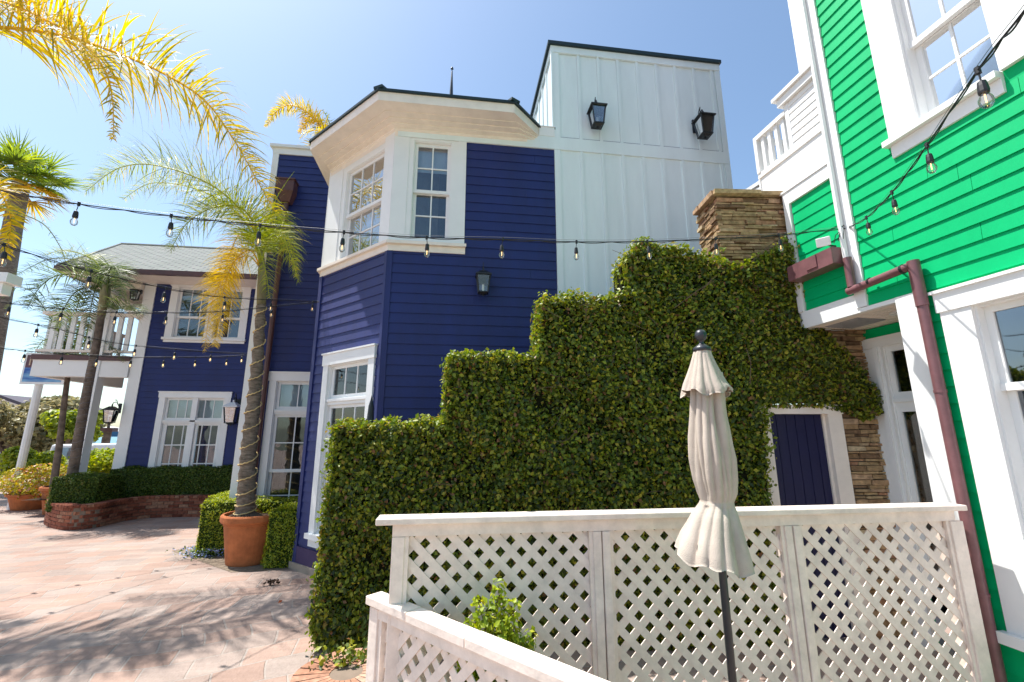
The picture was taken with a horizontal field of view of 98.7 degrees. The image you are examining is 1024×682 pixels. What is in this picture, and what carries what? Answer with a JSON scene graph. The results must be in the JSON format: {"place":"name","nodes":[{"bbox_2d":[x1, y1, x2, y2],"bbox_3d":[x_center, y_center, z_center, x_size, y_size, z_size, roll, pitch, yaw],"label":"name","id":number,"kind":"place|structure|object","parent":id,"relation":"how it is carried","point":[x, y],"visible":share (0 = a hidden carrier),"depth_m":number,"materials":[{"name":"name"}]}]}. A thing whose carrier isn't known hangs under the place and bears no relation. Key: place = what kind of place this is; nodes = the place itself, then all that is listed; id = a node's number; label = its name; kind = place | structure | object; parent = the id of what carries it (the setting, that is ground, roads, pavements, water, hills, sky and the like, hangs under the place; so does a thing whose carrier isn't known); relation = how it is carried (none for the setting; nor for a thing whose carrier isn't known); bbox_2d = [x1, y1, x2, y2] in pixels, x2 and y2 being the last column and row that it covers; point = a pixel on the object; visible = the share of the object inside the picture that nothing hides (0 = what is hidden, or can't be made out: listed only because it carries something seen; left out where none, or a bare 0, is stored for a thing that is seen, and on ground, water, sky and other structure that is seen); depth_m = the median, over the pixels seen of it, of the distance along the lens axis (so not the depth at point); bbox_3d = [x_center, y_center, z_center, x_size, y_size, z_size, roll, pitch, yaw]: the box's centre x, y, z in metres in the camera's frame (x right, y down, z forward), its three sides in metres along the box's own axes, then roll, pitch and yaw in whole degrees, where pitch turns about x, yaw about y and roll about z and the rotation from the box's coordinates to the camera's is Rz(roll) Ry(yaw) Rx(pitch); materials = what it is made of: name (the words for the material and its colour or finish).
{"place":"outdoors","nodes":[
{"label":"outdoors","id":0,"kind":"place"},
{"bbox_2d":[0,272,22,295],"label":"white beam","id":1,"kind":"structure","parent":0,"point":[8,281],"depth_m":2.72,"materials":[{"name":"paint"}]},
{"bbox_2d":[100,424,118,442],"bbox_3d":[-19.482,5.085,21.044,0.640,2.478,0.400,2,-12,-7],"label":"pier post","id":2,"kind":"object","parent":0,"point":[107,433],"visible":0.31,"depth_m":21.04,"materials":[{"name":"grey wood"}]},
{"bbox_2d":[96,437,196,460],"bbox_3d":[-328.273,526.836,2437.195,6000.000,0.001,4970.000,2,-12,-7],"label":"water","id":3,"kind":"structure","parent":0,"point":[113,439],"depth_m":369.80,"materials":[{"name":"blue liquid"}]},
{"bbox_2d":[111,432,197,436],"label":"hills","id":4,"kind":"structure","parent":0,"point":[114,434],"depth_m":1465.26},
{"bbox_2d":[0,0,798,427],"label":"sky","id":5,"kind":"structure","parent":0,"point":[333,54],"materials":[{"name":"blue"}]},
{"bbox_2d":[0,476,959,681],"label":"brick pavement","id":6,"kind":"structure","parent":0,"point":[134,600],"depth_m":4.55,"materials":[{"name":"brick"}]},
{"bbox_2d":[4,492,41,510],"bbox_3d":[-12.123,4.023,11.087,0.948,0.381,0.948,2,-12,-7],"label":"terracotta pot","id":7,"kind":"object","parent":6,"relation":"on","point":[22,503],"visible":0.49,"depth_m":10.76,"materials":[{"name":"ceramic"}]},
{"bbox_2d":[0,463,67,498],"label":"flowering plant","id":8,"kind":"object","parent":7,"relation":"in","point":[28,487],"visible":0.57,"depth_m":10.81,"materials":[{"name":"yellow plant"}]},
{"bbox_2d":[0,446,67,482],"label":"garden bush","id":9,"kind":"object","parent":6,"relation":"on","point":[9,456],"visible":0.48,"depth_m":13.57,"materials":[{"name":"green plant"}]},
{"bbox_2d":[6,320,63,509],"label":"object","id":10,"kind":"object","parent":6,"relation":"on","point":[38,382],"visible":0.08,"depth_m":11.43,"materials":[{"name":"white wood"}]},
{"bbox_2d":[0,396,78,475],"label":"olive tree","id":11,"kind":"object","parent":6,"relation":"on","point":[12,432],"visible":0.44,"depth_m":20.17,"materials":[{"name":"green plant"}]},
{"bbox_2d":[38,485,50,514],"bbox_3d":[-10.674,3.773,10.502,0.948,0.625,0.948,2,-12,-7],"label":"terracotta pot","id":12,"kind":"object","parent":6,"relation":"on","point":[43,490],"visible":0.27,"depth_m":10.14,"materials":[{"name":"ceramic"}]},
{"bbox_2d":[2,283,125,486],"bbox_3d":[-11.620,1.000,11.054,4.558,5.286,1.458,0,-12,0],"label":"slim palm","id":13,"kind":"object","parent":12,"relation":"in","point":[55,470],"visible":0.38,"depth_m":10.96,"materials":[{"name":"green plant"}]},
{"bbox_2d":[0,125,89,371],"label":"fan palm","id":14,"kind":"object","parent":6,"relation":"on","point":[27,165],"visible":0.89,"depth_m":15.99,"materials":[{"name":"green plant"}]},
{"bbox_2d":[0,394,101,443],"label":"house","id":15,"kind":"structure","parent":6,"relation":"on","point":[15,400],"depth_m":29.61,"materials":[{"name":"white paint"}]},
{"bbox_2d":[0,395,106,440],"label":"olive tree","id":16,"kind":"object","parent":6,"relation":"on","point":[26,404],"visible":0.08,"depth_m":21.43,"materials":[{"name":"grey plant"}]},
{"bbox_2d":[39,409,103,443],"bbox_3d":[-19.230,4.435,19.062,2.027,2.964,2.130,-8,-15,34],"label":"broadleaf tree","id":17,"kind":"object","parent":6,"relation":"on","point":[49,419],"visible":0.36,"depth_m":18.64,"materials":[{"name":"green plant"}]},
{"bbox_2d":[42,443,115,481],"bbox_3d":[-16.806,4.976,18.118,1.688,1.466,3.572,2,-12,-7],"label":"parked van","id":18,"kind":"object","parent":6,"relation":"on","point":[66,450],"visible":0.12,"depth_m":16.66,"materials":[{"name":"white metal"}]},
{"bbox_2d":[13,237,150,476],"bbox_3d":[-10.381,0.565,9.793,4.620,6.606,1.848,-1,-12,5],"label":"leaning palm","id":19,"kind":"object","parent":6,"relation":"on","point":[103,282],"visible":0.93,"depth_m":10.00,"materials":[{"name":"green plant"}]},
{"bbox_2d":[67,359,96,472],"bbox_3d":[-9.360,1.942,9.568,0.272,3.221,0.212,2,-12,-7],"label":"rope light","id":20,"kind":"object","parent":19,"relation":"attached to","point":[84,408],"visible":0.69,"depth_m":9.63,"materials":[{"name":"plastic"}]},
{"bbox_2d":[68,447,114,473],"bbox_3d":[-12.263,3.911,13.088,1.483,1.463,1.610,2,-12,-7],"label":"garden bush","id":21,"kind":"object","parent":6,"relation":"on","point":[101,460],"visible":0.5,"depth_m":12.75,"materials":[{"name":"green plant"}]},
{"bbox_2d":[27,494,215,529],"bbox_3d":[-7.995,3.680,9.676,6.598,0.460,2.385,0,-12,2],"label":"brick planter","id":22,"kind":"object","parent":6,"relation":"on","point":[67,516],"visible":0.58,"depth_m":9.38,"materials":[{"name":"brick"}]},
{"bbox_2d":[45,471,121,511],"bbox_3d":[-9.059,3.172,9.344,1.038,0.764,0.804,2,-12,-7],"label":"clipped hedge","id":23,"kind":"object","parent":22,"relation":"on","point":[87,487],"visible":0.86,"depth_m":9.08,"materials":[{"name":"green plant"}]},
{"bbox_2d":[110,464,232,498],"bbox_3d":[-7.400,3.353,10.459,3.908,0.807,0.579,2,-12,-7],"label":"clipped hedge","id":24,"kind":"object","parent":22,"relation":"on","point":[168,480],"visible":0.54,"depth_m":10.21,"materials":[{"name":"green plant"}]},
{"bbox_2d":[0,0,284,260],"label":"golden palm","id":25,"kind":"object","parent":6,"relation":"on","point":[92,53],"visible":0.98,"depth_m":6.76,"materials":[{"name":"yellow yellow-green palm leaves"}]},
{"bbox_2d":[29,243,257,471],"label":"house","id":26,"kind":"structure","parent":6,"relation":"on","point":[170,407],"depth_m":10.99,"materials":[{"name":"blue paint"}]},
{"bbox_2d":[102,401,121,424],"bbox_3d":[-9.559,1.692,10.520,0.301,0.615,0.260,3,-13,-16],"label":"wall lantern","id":27,"kind":"object","parent":26,"relation":"attached to","point":[111,413],"depth_m":10.44,"materials":[{"name":"black metal"}]},
{"bbox_2d":[129,289,142,300],"bbox_3d":[-9.528,-1.231,11.156,0.235,0.473,0.200,3,-13,-16],"label":"wall lantern","id":28,"kind":"object","parent":26,"relation":"attached to","point":[135,294],"depth_m":11.09,"materials":[{"name":"black metal"}]},
{"bbox_2d":[148,391,232,467],"bbox_3d":[-7.845,2.352,10.761,1.700,2.212,0.240,2,-12,-7],"label":"window","id":29,"kind":"structure","parent":26,"relation":"in","point":[211,414],"depth_m":10.83,"materials":[{"name":"white paint"}]},
{"bbox_2d":[161,284,251,343],"bbox_3d":[-7.840,-0.679,11.412,1.970,1.512,0.240,2,-12,-7],"label":"window","id":30,"kind":"structure","parent":26,"relation":"in","point":[171,328],"depth_m":11.35,"materials":[{"name":"white paint"}]},
{"bbox_2d":[222,393,240,425],"bbox_3d":[-6.831,1.675,10.777,0.340,0.804,0.389,2,-12,-7],"label":"wall lantern","id":31,"kind":"object","parent":26,"relation":"attached to","point":[231,411],"depth_m":10.63,"materials":[{"name":"black metal"}]},
{"bbox_2d":[206,490,229,499],"bbox_3d":[-5.093,3.127,7.907,0.638,0.841,0.841,2,-12,-7],"label":"box hedge","id":32,"kind":"object","parent":6,"relation":"on","point":[224,493],"visible":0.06,"depth_m":7.80,"materials":[{"name":"green plant"}]},
{"bbox_2d":[173,545,289,571],"bbox_3d":[-3.986,3.328,6.954,2.499,0.001,2.989,6,-14,-26],"label":"planting bed","id":33,"kind":"object","parent":6,"relation":"on","point":[218,561],"visible":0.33,"depth_m":6.26,"materials":[{"name":"soil"}]},
{"bbox_2d":[166,546,223,560],"bbox_3d":[-4.639,3.242,6.855,1.196,0.157,0.828,2,-12,-7],"label":"flower bed","id":34,"kind":"object","parent":33,"relation":"on","point":[202,553],"visible":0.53,"depth_m":6.64,"materials":[{"name":"white plant"}]},
{"bbox_2d":[193,495,297,556],"bbox_3d":[-3.908,2.933,7.046,2.019,0.899,0.573,2,-12,-7],"label":"box hedge","id":35,"kind":"object","parent":33,"relation":"on","point":[211,531],"visible":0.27,"depth_m":6.79,"materials":[{"name":"green plant"}]},
{"bbox_2d":[220,509,271,566],"bbox_3d":[-3.836,2.887,6.492,0.865,0.676,0.865,2,-12,-7],"label":"terracotta pot","id":36,"kind":"object","parent":33,"relation":"on","point":[244,540],"visible":0.55,"depth_m":6.18,"materials":[{"name":"ceramic"}]},
{"bbox_2d":[80,123,310,524],"bbox_3d":[-5.348,-0.485,7.279,3.258,6.518,4.152,7,-14,-31],"label":"potted palm","id":37,"kind":"object","parent":36,"relation":"in","point":[269,238],"visible":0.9,"depth_m":6.96,"materials":[{"name":"green plant"}]},
{"bbox_2d":[1,316,246,362],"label":"string light","id":38,"kind":"object","parent":37,"relation":"attached to","point":[89,342],"visible":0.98,"depth_m":6.56,"materials":[{"name":"plastic"}]},
{"bbox_2d":[233,307,266,514],"bbox_3d":[-4.002,0.999,6.875,0.377,3.301,0.307,2,-12,-7],"label":"rope light","id":39,"kind":"object","parent":37,"relation":"attached to","point":[237,494],"visible":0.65,"depth_m":6.71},
{"bbox_2d":[260,502,297,568],"bbox_3d":[-3.126,2.798,6.417,0.842,0.859,0.650,2,-12,-7],"label":"box hedge","id":40,"kind":"object","parent":33,"relation":"on","point":[277,550],"visible":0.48,"depth_m":6.16,"materials":[{"name":"green plant"}]},
{"bbox_2d":[263,579,280,585],"bbox_3d":[-2.956,2.958,5.409,0.170,0.070,0.166,-6,-13,25],"label":"dry leaf clump","id":41,"kind":"object","parent":6,"relation":"on","point":[270,581],"visible":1,"depth_m":5.40,"materials":[{"name":"plant"}]},
{"bbox_2d":[263,92,331,145],"bbox_3d":[-6.426,-1.958,13.722,3.196,13.181,2.225,-6,-13,26],"label":"palm","id":42,"kind":"object","parent":6,"relation":"on","point":[320,126],"visible":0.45,"depth_m":14.76,"materials":[{"name":"yellow palm leaves"}]},
{"bbox_2d":[290,636,403,681],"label":"flower bed","id":43,"kind":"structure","parent":6,"relation":"on","point":[342,664],"depth_m":3.08,"materials":[{"name":"green plant"}]},
{"bbox_2d":[365,396,373,422],"bbox_3d":[-1.621,1.730,4.853,0.200,2.252,0.200,2,-12,-7],"label":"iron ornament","id":44,"kind":"object","parent":6,"relation":"on","point":[370,414],"visible":0.16,"depth_m":5.03,"materials":[{"name":"black metal"}]},
{"bbox_2d":[229,40,732,577],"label":"corner house","id":45,"kind":"structure","parent":6,"relation":"on","point":[387,322],"depth_m":6.50,"materials":[{"name":"blue paint"}]},
{"bbox_2d":[1,347,246,367],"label":"string light","id":46,"kind":"object","parent":45,"relation":"hanging from","point":[96,360],"visible":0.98,"depth_m":6.92,"materials":[{"name":"plastic"}]},
{"bbox_2d":[0,241,318,311],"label":"string light","id":47,"kind":"object","parent":45,"relation":"hanging from","point":[4,254],"visible":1,"depth_m":4.04,"materials":[{"name":"plastic"}]},
{"bbox_2d":[1,301,317,324],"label":"string light","id":48,"kind":"object","parent":45,"relation":"hanging from","point":[116,312],"visible":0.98,"depth_m":5.50,"materials":[{"name":"metal"}]},
{"bbox_2d":[256,371,309,498],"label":"window","id":49,"kind":"structure","parent":45,"relation":"in","point":[286,407],"depth_m":7.92,"materials":[{"name":"white paint"}]},
{"bbox_2d":[304,343,377,548],"bbox_3d":[-2.237,1.412,5.898,1.290,2.632,0.215,-9,-15,37],"label":"window","id":50,"kind":"structure","parent":45,"relation":"in","point":[347,388],"depth_m":6.08,"materials":[{"name":"white paint"}]},
{"bbox_2d":[340,150,439,258],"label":"window","id":51,"kind":"structure","parent":45,"relation":"in","point":[362,212],"depth_m":6.65,"materials":[{"name":"white paint"}]},
{"bbox_2d":[409,141,451,239],"bbox_3d":[-1.197,-2.066,6.631,1.135,1.920,0.790,2,-12,-7],"label":"window","id":52,"kind":"structure","parent":45,"relation":"in","point":[429,157],"depth_m":6.42,"materials":[{"name":"white paint"}]},
{"bbox_2d":[475,262,491,295],"bbox_3d":[-0.388,-0.837,5.923,0.210,0.496,0.246,2,-12,-7],"label":"wall lantern","id":53,"kind":"object","parent":45,"relation":"attached to","point":[482,275],"depth_m":5.86,"materials":[{"name":"black metal"}]},
{"bbox_2d":[587,97,607,129],"bbox_3d":[1.289,-3.482,6.706,0.250,0.591,0.290,2,-12,-7],"label":"wall lantern","id":54,"kind":"object","parent":45,"relation":"attached to","point":[595,109],"depth_m":6.64,"materials":[{"name":"black metal"}]},
{"bbox_2d":[691,107,715,139],"bbox_3d":[2.967,-3.395,6.874,0.260,0.615,0.366,2,-12,-7],"label":"wall lantern","id":55,"kind":"object","parent":45,"relation":"attached to","point":[702,125],"depth_m":6.73,"materials":[{"name":"black metal"}]},
{"bbox_2d":[365,591,609,681],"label":"lattice fence","id":56,"kind":"object","parent":6,"relation":"on","point":[498,659],"visible":0.97,"depth_m":2.09,"materials":[{"name":"paint"}]},
{"bbox_2d":[455,578,538,681],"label":"young shrub","id":57,"kind":"object","parent":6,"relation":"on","point":[489,622],"visible":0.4,"depth_m":2.25,"materials":[{"name":"green plant"}]},
{"bbox_2d":[304,232,883,653],"bbox_3d":[0.903,0.765,4.341,5.420,4.002,0.571,0,-12,-1],"label":"ivy hedge","id":58,"kind":"object","parent":6,"relation":"on","point":[581,405],"visible":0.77,"depth_m":4.17,"materials":[{"name":"green plant"}]},
{"bbox_2d":[375,502,994,681],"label":"lattice fence","id":59,"kind":"object","parent":6,"relation":"on","point":[603,653],"visible":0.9,"depth_m":2.62,"materials":[{"name":"paint"}]},
{"bbox_2d":[675,329,754,681],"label":"folded parasol","id":60,"kind":"object","parent":6,"relation":"on","point":[711,535],"visible":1,"depth_m":2.18,"materials":[{"name":"fabric"}]},
{"bbox_2d":[693,188,913,642],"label":"stone wall","id":61,"kind":"structure","parent":6,"relation":"on","point":[728,213],"depth_m":4.61,"materials":[{"name":"beige stone"}]},
{"bbox_2d":[758,405,875,643],"bbox_3d":[2.825,1.661,4.152,0.823,2.093,0.130,0,-12,-1],"label":"door frame","id":62,"kind":"structure","parent":61,"relation":"attached to","point":[810,464],"depth_m":4.24,"materials":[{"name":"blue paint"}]},
{"bbox_2d":[770,414,851,637],"bbox_3d":[2.800,1.702,4.183,0.573,1.985,0.050,0,-12,-1],"label":"door leaf","id":63,"kind":"structure","parent":62,"relation":"in","point":[803,477],"depth_m":4.26,"materials":[{"name":"blue paint"}]},
{"bbox_2d":[747,0,1023,681],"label":"green house","id":64,"kind":"structure","parent":6,"relation":"on","point":[924,288],"depth_m":3.39,"materials":[{"name":"paint"}]},
{"bbox_2d":[0,188,837,259],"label":"string light","id":65,"kind":"object","parent":64,"relation":"attached to","point":[75,214],"visible":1,"depth_m":3.23,"materials":[{"name":"metal"}]},
{"bbox_2d":[815,236,835,247],"bbox_3d":[2.792,-0.840,3.896,0.100,0.206,0.653,-11,-16,40],"label":"floodlight","id":66,"kind":"object","parent":64,"relation":"attached to","point":[823,241],"visible":1,"depth_m":3.65,"materials":[{"name":"white metal"}]},
{"bbox_2d":[834,225,845,242],"bbox_3d":[2.994,-0.973,4.003,0.140,0.166,0.036,-3,-12,12],"label":"cable hook","id":67,"kind":"object","parent":64,"relation":"attached to","point":[839,234],"visible":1,"depth_m":4.00,"materials":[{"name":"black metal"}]},
{"bbox_2d":[849,5,1023,234],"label":"string light","id":68,"kind":"object","parent":67,"relation":"hanging from","point":[983,87],"visible":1,"depth_m":1.65,"materials":[{"name":"metal"}]},
{"bbox_2d":[861,0,1006,158],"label":"window","id":69,"kind":"structure","parent":64,"relation":"in","point":[923,52],"depth_m":3.46,"materials":[{"name":"white paint"}]},
{"bbox_2d":[883,306,1023,613],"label":"window","id":70,"kind":"structure","parent":64,"relation":"in","point":[914,461],"depth_m":4.21,"materials":[{"name":"white paint"}]},
{"bbox_2d":[928,265,1023,651],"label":"window","id":71,"kind":"structure","parent":64,"relation":"in","point":[983,333],"depth_m":2.92,"materials":[{"name":"white paint"}]}
]}

